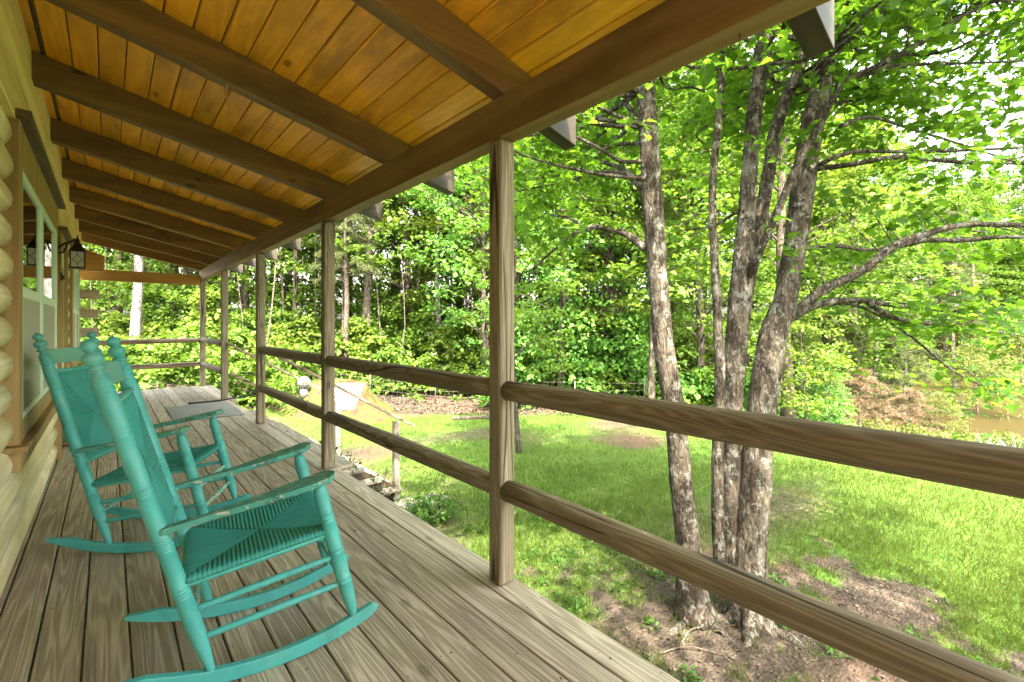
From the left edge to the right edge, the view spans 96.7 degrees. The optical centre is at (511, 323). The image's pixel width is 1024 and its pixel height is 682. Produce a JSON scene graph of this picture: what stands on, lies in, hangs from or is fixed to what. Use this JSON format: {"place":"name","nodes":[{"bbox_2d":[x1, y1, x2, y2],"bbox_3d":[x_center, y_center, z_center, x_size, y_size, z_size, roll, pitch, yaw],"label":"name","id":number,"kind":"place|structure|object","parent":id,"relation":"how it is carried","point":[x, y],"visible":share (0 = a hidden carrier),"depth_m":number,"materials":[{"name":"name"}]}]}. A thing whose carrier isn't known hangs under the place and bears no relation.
{"place":"outdoors","nodes":[
{"label":"outdoors","id":0,"kind":"place"},
{"bbox_2d":[394,493,447,507],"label":"gravel","id":1,"kind":"structure","parent":0,"point":[410,501],"depth_m":7.10,"materials":[{"name":"stone"}]},
{"bbox_2d":[37,327,1023,681],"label":"ground","id":2,"kind":"structure","parent":0,"point":[765,663],"depth_m":5.52,"materials":[{"name":"green plant"}]},
{"bbox_2d":[0,0,103,596],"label":"log house","id":3,"kind":"structure","parent":2,"relation":"on","point":[37,212],"depth_m":2.62,"materials":[{"name":"brown wood"}]},
{"bbox_2d":[0,108,65,472],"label":"window","id":4,"kind":"structure","parent":3,"relation":"in","point":[32,216],"depth_m":2.66,"materials":[{"name":"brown wood"}]},
{"bbox_2d":[60,271,64,281],"bbox_3d":[-4.259,-0.450,4.316,0.032,0.098,0.070,0,0,-42],"label":"door bell","id":5,"kind":"object","parent":3,"relation":"attached to","point":[62,277],"depth_m":4.29,"materials":[{"name":"black metal"}]},
{"bbox_2d":[54,226,73,459],"bbox_3d":[-4.701,0.182,4.732,0.172,2.236,1.080,0,0,-42],"label":"door","id":6,"kind":"structure","parent":3,"relation":"in","point":[64,234],"depth_m":4.51,"materials":[{"name":"brown wood"}]},
{"bbox_2d":[58,235,86,269],"bbox_3d":[-4.166,-0.688,4.298,0.216,0.325,0.121,0,0,-42],"label":"wall lantern","id":7,"kind":"object","parent":3,"relation":"attached to","point":[77,251],"depth_m":4.29,"materials":[{"name":"black metal"}]},
{"bbox_2d":[68,238,82,366],"bbox_3d":[-6.262,-0.166,6.489,0.170,1.833,2.080,0,0,-42],"label":"window","id":8,"kind":"structure","parent":3,"relation":"in","point":[74,279],"depth_m":6.35,"materials":[{"name":"brown wood"}]},
{"bbox_2d":[88,243,143,358],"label":"woodland tree","id":9,"kind":"object","parent":2,"relation":"on","point":[136,314],"visible":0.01,"depth_m":17.54,"materials":[{"name":"white plant"}]},
{"bbox_2d":[162,263,172,318],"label":"woodland tree","id":10,"kind":"object","parent":2,"relation":"on","point":[171,266],"visible":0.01,"depth_m":22.06,"materials":[{"name":"green plant"}]},
{"bbox_2d":[129,259,255,325],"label":"woodland tree","id":11,"kind":"object","parent":2,"relation":"on","point":[154,265],"visible":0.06,"depth_m":19.53,"materials":[{"name":"green plant"}]},
{"bbox_2d":[177,248,317,331],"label":"woodland tree","id":12,"kind":"object","parent":2,"relation":"on","point":[244,296],"visible":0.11,"depth_m":21.00,"materials":[{"name":"green plant"}]},
{"bbox_2d":[229,231,347,345],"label":"woodland tree","id":13,"kind":"object","parent":2,"relation":"on","point":[305,241],"visible":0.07,"depth_m":20.30,"materials":[{"name":"green plant"}]},
{"bbox_2d":[227,342,415,501],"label":"porch steps","id":14,"kind":"structure","parent":2,"relation":"on","point":[362,474],"depth_m":7.16,"materials":[{"name":"brown wood"}]},
{"bbox_2d":[286,431,361,472],"bbox_3d":[-2.420,2.034,5.570,1.211,1.499,0.906,0,0,-42],"label":"leafy shrub","id":15,"kind":"object","parent":2,"relation":"on","point":[349,459],"visible":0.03,"depth_m":5.93,"materials":[{"name":"green plant"}]},
{"bbox_2d":[265,376,397,423],"bbox_3d":[-5.580,2.346,14.698,4.165,1.408,5.293,0,0,-42],"label":"root cellar","id":16,"kind":"object","parent":2,"relation":"on","point":[363,412],"visible":0.53,"depth_m":14.08,"materials":[{"name":"white concrete"}]},
{"bbox_2d":[307,207,389,378],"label":"pine tree","id":17,"kind":"object","parent":2,"relation":"on","point":[340,255],"visible":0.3,"depth_m":18.53,"materials":[{"name":"green plant"}]},
{"bbox_2d":[149,377,573,415],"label":"leaf litter","id":18,"kind":"object","parent":2,"relation":"on","point":[456,410],"visible":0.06,"depth_m":16.05,"materials":[{"name":"brown plant"}]},
{"bbox_2d":[306,190,424,343],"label":"woodland tree","id":19,"kind":"object","parent":2,"relation":"on","point":[368,256],"visible":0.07,"depth_m":19.53,"materials":[{"name":"green plant"}]},
{"bbox_2d":[352,465,416,500],"bbox_3d":[-1.756,2.280,5.762,0.865,1.004,0.721,0,0,20],"label":"twiggy shrub","id":20,"kind":"object","parent":2,"relation":"on","point":[379,488],"visible":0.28,"depth_m":5.84,"materials":[{"name":"green plant"}]},
{"bbox_2d":[320,171,474,350],"bbox_3d":[-5.173,-5.738,21.829,7.430,16.812,7.358,0,0,-28],"label":"woodland tree","id":21,"kind":"object","parent":2,"relation":"on","point":[406,230],"visible":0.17,"depth_m":21.34,"materials":[{"name":"green plant"}]},
{"bbox_2d":[80,174,746,416],"bbox_3d":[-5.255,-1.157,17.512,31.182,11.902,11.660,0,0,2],"label":"undergrowth","id":22,"kind":"object","parent":2,"relation":"on","point":[239,338],"depth_m":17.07,"materials":[{"name":"green plant"}]},
{"bbox_2d":[400,487,463,526],"bbox_3d":[-1.131,2.588,6.314,0.914,0.463,0.802,0,0,-7],"label":"leafy weed","id":23,"kind":"object","parent":2,"relation":"on","point":[423,511],"visible":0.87,"depth_m":6.26,"materials":[{"name":"green plant"}]},
{"bbox_2d":[381,160,488,370],"bbox_3d":[-3.178,-6.538,21.121,6.472,19.090,6.753,0,0,10],"label":"woodland tree","id":24,"kind":"object","parent":2,"relation":"on","point":[418,222],"visible":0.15,"depth_m":20.21,"materials":[{"name":"green plant"}]},
{"bbox_2d":[243,356,644,405],"bbox_3d":[-7.494,1.926,17.433,24.346,2.470,0.465,0,0,10],"label":"wire fence","id":25,"kind":"object","parent":2,"relation":"on","point":[454,391],"visible":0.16,"depth_m":16.43,"materials":[{"name":"grey metal"}]},
{"bbox_2d":[452,413,488,418],"bbox_3d":[-1.087,2.843,14.029,1.498,0.134,0.166,0,0,-8],"label":"old board","id":26,"kind":"object","parent":2,"relation":"on","point":[470,417],"visible":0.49,"depth_m":13.96,"materials":[{"name":"brown wood"}]},
{"bbox_2d":[390,137,584,374],"bbox_3d":[-1.058,-3.656,17.848,6.948,13.740,7.205,0,0,-28],"label":"woodland tree","id":27,"kind":"object","parent":2,"relation":"on","point":[453,241],"visible":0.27,"depth_m":17.38,"materials":[{"name":"green plant"}]},
{"bbox_2d":[0,0,1023,681],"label":"porch","id":28,"kind":"object","parent":2,"relation":"on","point":[340,110],"visible":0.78,"depth_m":2.29,"materials":[{"name":"brown wood"}]},
{"bbox_2d":[62,429,67,446],"bbox_3d":[-4.772,1.183,4.923,0.270,0.232,0.270,0,0,-42],"label":"flower pot","id":29,"kind":"object","parent":28,"relation":"on","point":[64,442],"visible":0.06,"depth_m":4.83,"materials":[{"name":"green ceramic"}]},
{"bbox_2d":[32,331,251,552],"bbox_3d":[-2.205,0.673,2.811,0.941,1.251,0.633,0,0,-15],"label":"rocking chair","id":30,"kind":"object","parent":28,"relation":"on","point":[84,427],"visible":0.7,"depth_m":2.62,"materials":[{"name":"teal paint"}]},
{"bbox_2d":[165,401,244,420],"bbox_3d":[-4.607,1.287,6.795,0.824,0.023,1.440,0,0,-42],"label":"door mat","id":31,"kind":"object","parent":28,"relation":"on","point":[184,411],"depth_m":6.80,"materials":[{"name":"grey fabric"}]},
{"bbox_2d":[188,372,255,403],"bbox_3d":[-4.861,1.074,7.699,1.017,0.458,0.197,0,0,-42],"label":"hose","id":32,"kind":"object","parent":28,"relation":"on","point":[227,398],"visible":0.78,"depth_m":7.75,"materials":[{"name":"black rubber"}]},
{"bbox_2d":[225,85,229,119],"bbox_3d":[-1.583,-1.238,2.529,0.024,0.202,0.011,0,0,-12],"label":"plant hook","id":33,"kind":"object","parent":28,"relation":"hanging from","point":[227,101],"visible":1,"depth_m":2.53,"materials":[{"name":"brown metal"}]},
{"bbox_2d":[79,336,377,681],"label":"rocking chair","id":34,"kind":"object","parent":28,"relation":"on","point":[286,518],"visible":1,"depth_m":1.75,"materials":[{"name":"teal paint"}]},
{"bbox_2d":[731,33,740,49],"bbox_3d":[0.715,-0.904,1.454,0.004,0.055,0.030,0,0,-42],"label":"hook","id":35,"kind":"object","parent":28,"relation":"attached to","point":[739,42],"visible":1,"depth_m":1.44,"materials":[{"name":"metal"}]},
{"bbox_2d":[457,136,586,452],"bbox_3d":[0.155,-1.201,10.054,2.848,8.400,2.971,0,0,4],"label":"lawn tree","id":36,"kind":"object","parent":2,"relation":"on","point":[556,285],"visible":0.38,"depth_m":9.96,"materials":[{"name":"green plant"}]},
{"bbox_2d":[80,35,1023,406],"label":"woods","id":37,"kind":"object","parent":2,"relation":"on","point":[1004,275],"depth_m":26.40,"materials":[{"name":"green plant"}]},
{"bbox_2d":[477,98,647,386],"bbox_3d":[1.953,-4.318,16.494,6.622,15.131,6.687,0,0,-24],"label":"woodland tree","id":38,"kind":"object","parent":2,"relation":"on","point":[561,273],"visible":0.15,"depth_m":15.82,"materials":[{"name":"green plant"}]},
{"bbox_2d":[514,81,706,381],"bbox_3d":[4.041,-3.874,17.958,7.314,14.463,7.585,0,0,43],"label":"woodland tree","id":39,"kind":"object","parent":2,"relation":"on","point":[584,277],"visible":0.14,"depth_m":16.69,"materials":[{"name":"green plant"}]},
{"bbox_2d":[635,651,649,661],"bbox_3d":[0.826,2.315,2.767,0.165,0.693,0.161,0,0,-42],"label":"tall weed","id":40,"kind":"object","parent":2,"relation":"on","point":[647,657],"visible":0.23,"depth_m":2.78,"materials":[{"name":"green plant"}]},
{"bbox_2d":[565,59,743,398],"bbox_3d":[4.701,-5.500,14.969,6.213,17.562,5.954,0,0,17],"label":"woodland tree","id":41,"kind":"object","parent":2,"relation":"on","point":[692,223],"visible":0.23,"depth_m":14.27,"materials":[{"name":"green plant"}]},
{"bbox_2d":[469,292,859,425],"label":"undergrowth","id":42,"kind":"object","parent":2,"relation":"on","point":[627,340],"visible":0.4,"depth_m":16.19,"materials":[{"name":"green plant"}]},
{"bbox_2d":[678,626,699,649],"bbox_3d":[1.514,2.626,3.850,0.448,0.038,0.067,0,0,-39],"label":"stick","id":43,"kind":"object","parent":2,"relation":"on","point":[686,634],"visible":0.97,"depth_m":3.83,"materials":[{"name":"beige wood"}]},
{"bbox_2d":[662,646,722,655],"bbox_3d":[1.438,2.622,3.657,0.480,0.034,0.067,0,0,3],"label":"stick","id":44,"kind":"object","parent":2,"relation":"on","point":[668,650],"visible":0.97,"depth_m":3.66,"materials":[{"name":"beige wood"}]},
{"bbox_2d":[595,40,790,397],"bbox_3d":[6.809,-4.757,16.982,7.358,16.812,7.430,0,0,-32],"label":"woodland tree","id":45,"kind":"object","parent":2,"relation":"on","point":[700,318],"visible":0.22,"depth_m":16.26,"materials":[{"name":"green plant"}]},
{"bbox_2d":[454,0,943,638],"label":"maple tree","id":46,"kind":"object","parent":2,"relation":"on","point":[588,154],"visible":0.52,"depth_m":4.12,"materials":[{"name":"green plant"}]},
{"bbox_2d":[412,496,997,681],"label":"weeds","id":47,"kind":"object","parent":2,"relation":"on","point":[580,602],"visible":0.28,"depth_m":4.61,"materials":[{"name":"green plant"}]},
{"bbox_2d":[404,450,1022,681],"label":"leaf litter","id":48,"kind":"object","parent":2,"relation":"on","point":[785,641],"visible":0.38,"depth_m":4.33,"materials":[{"name":"brown plant"}]},
{"bbox_2d":[714,630,739,647],"bbox_3d":[1.800,2.626,3.804,0.027,0.034,0.253,0,0,-28],"label":"stick","id":49,"kind":"object","parent":2,"relation":"on","point":[728,637],"visible":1,"depth_m":3.81,"materials":[{"name":"brown wood"}]},
{"bbox_2d":[671,1,940,417],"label":"woodland tree","id":50,"kind":"object","parent":2,"relation":"on","point":[780,227],"visible":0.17,"depth_m":14.75,"materials":[{"name":"green plant"}]},
{"bbox_2d":[760,286,858,418],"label":"young tree","id":51,"kind":"object","parent":2,"relation":"on","point":[803,357],"visible":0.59,"depth_m":13.36,"materials":[{"name":"green plant"}]},
{"bbox_2d":[604,0,1023,647],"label":"maple tree","id":52,"kind":"object","parent":2,"relation":"on","point":[742,478],"visible":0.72,"depth_m":4.18,"materials":[{"name":"green plant"}]},
{"bbox_2d":[797,351,856,424],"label":"young tree","id":53,"kind":"object","parent":2,"relation":"on","point":[833,392],"visible":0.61,"depth_m":14.84,"materials":[{"name":"light green leaf"},{"name":"bark"}]},
{"bbox_2d":[797,306,887,414],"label":"pine tree","id":54,"kind":"object","parent":2,"relation":"on","point":[850,335],"visible":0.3,"depth_m":24.58,"materials":[{"name":"green plant"}]},
{"bbox_2d":[825,367,915,430],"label":"pine tree","id":55,"kind":"object","parent":2,"relation":"on","point":[858,399],"visible":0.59,"depth_m":19.25,"materials":[{"name":"brown plant"}]},
{"bbox_2d":[839,182,919,396],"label":"pine tree","id":56,"kind":"object","parent":2,"relation":"on","point":[870,271],"visible":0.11,"depth_m":29.83,"materials":[{"name":"green plant"}]},
{"bbox_2d":[798,315,1023,447],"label":"bank growth","id":57,"kind":"object","parent":2,"relation":"on","point":[996,434],"visible":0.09,"depth_m":38.45,"materials":[{"name":"green plant"}]},
{"bbox_2d":[877,387,946,432],"bbox_3d":[18.182,4.157,20.785,3.049,2.534,2.851,0,0,22],"label":"shrub","id":58,"kind":"object","parent":2,"relation":"on","point":[914,395],"visible":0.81,"depth_m":20.84,"materials":[{"name":"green plant"}]},
{"bbox_2d":[858,311,968,421],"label":"pine tree","id":59,"kind":"object","parent":2,"relation":"on","point":[910,357],"visible":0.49,"depth_m":23.80,"materials":[{"name":"green plant"}]},
{"bbox_2d":[920,391,976,431],"bbox_3d":[19.889,4.365,20.941,1.995,2.533,1.904,0,0,-4],"label":"willow shrub","id":60,"kind":"object","parent":2,"relation":"on","point":[952,408],"visible":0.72,"depth_m":20.85,"materials":[{"name":"green plant"}]},
{"bbox_2d":[914,209,996,387],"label":"pine tree","id":61,"kind":"object","parent":2,"relation":"on","point":[956,272],"visible":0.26,"depth_m":32.90,"materials":[{"name":"green plant"}]},
{"bbox_2d":[934,336,1023,421],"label":"willow shrub","id":62,"kind":"object","parent":2,"relation":"on","point":[974,361],"visible":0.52,"depth_m":24.30,"materials":[{"name":"green plant"}]},
{"bbox_2d":[973,434,1005,444],"bbox_3d":[13.473,3.408,13.065,0.945,0.720,1.095,0,0,-42],"label":"yucca","id":63,"kind":"object","parent":2,"relation":"on","point":[978,440],"visible":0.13,"depth_m":12.92,"materials":[{"name":"green plant"}]},
{"bbox_2d":[967,304,1023,396],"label":"willow shrub","id":64,"kind":"object","parent":2,"relation":"on","point":[1018,350],"visible":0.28,"depth_m":30.83,"materials":[{"name":"green plant"}]},
{"bbox_2d":[998,434,1023,447],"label":"yucca","id":65,"kind":"object","parent":2,"relation":"on","point":[1014,445],"visible":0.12,"depth_m":12.26,"materials":[{"name":"green plant"}]},
{"bbox_2d":[83,3,1023,330],"label":"sky","id":66,"kind":"structure","parent":0,"point":[984,156],"materials":[{"name":"white"}]},
{"bbox_2d":[241,402,1023,681],"bbox_3d":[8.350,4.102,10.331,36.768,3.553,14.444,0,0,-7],"label":"grass","id":67,"kind":"structure","parent":0,"point":[999,593],"depth_m":5.86,"materials":[{"name":"green plant"}]},
{"bbox_2d":[796,375,1023,447],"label":"pond","id":68,"kind":"structure","parent":0,"point":[981,423],"depth_m":23.86,"materials":[{"name":"brown liquid"}]}
]}

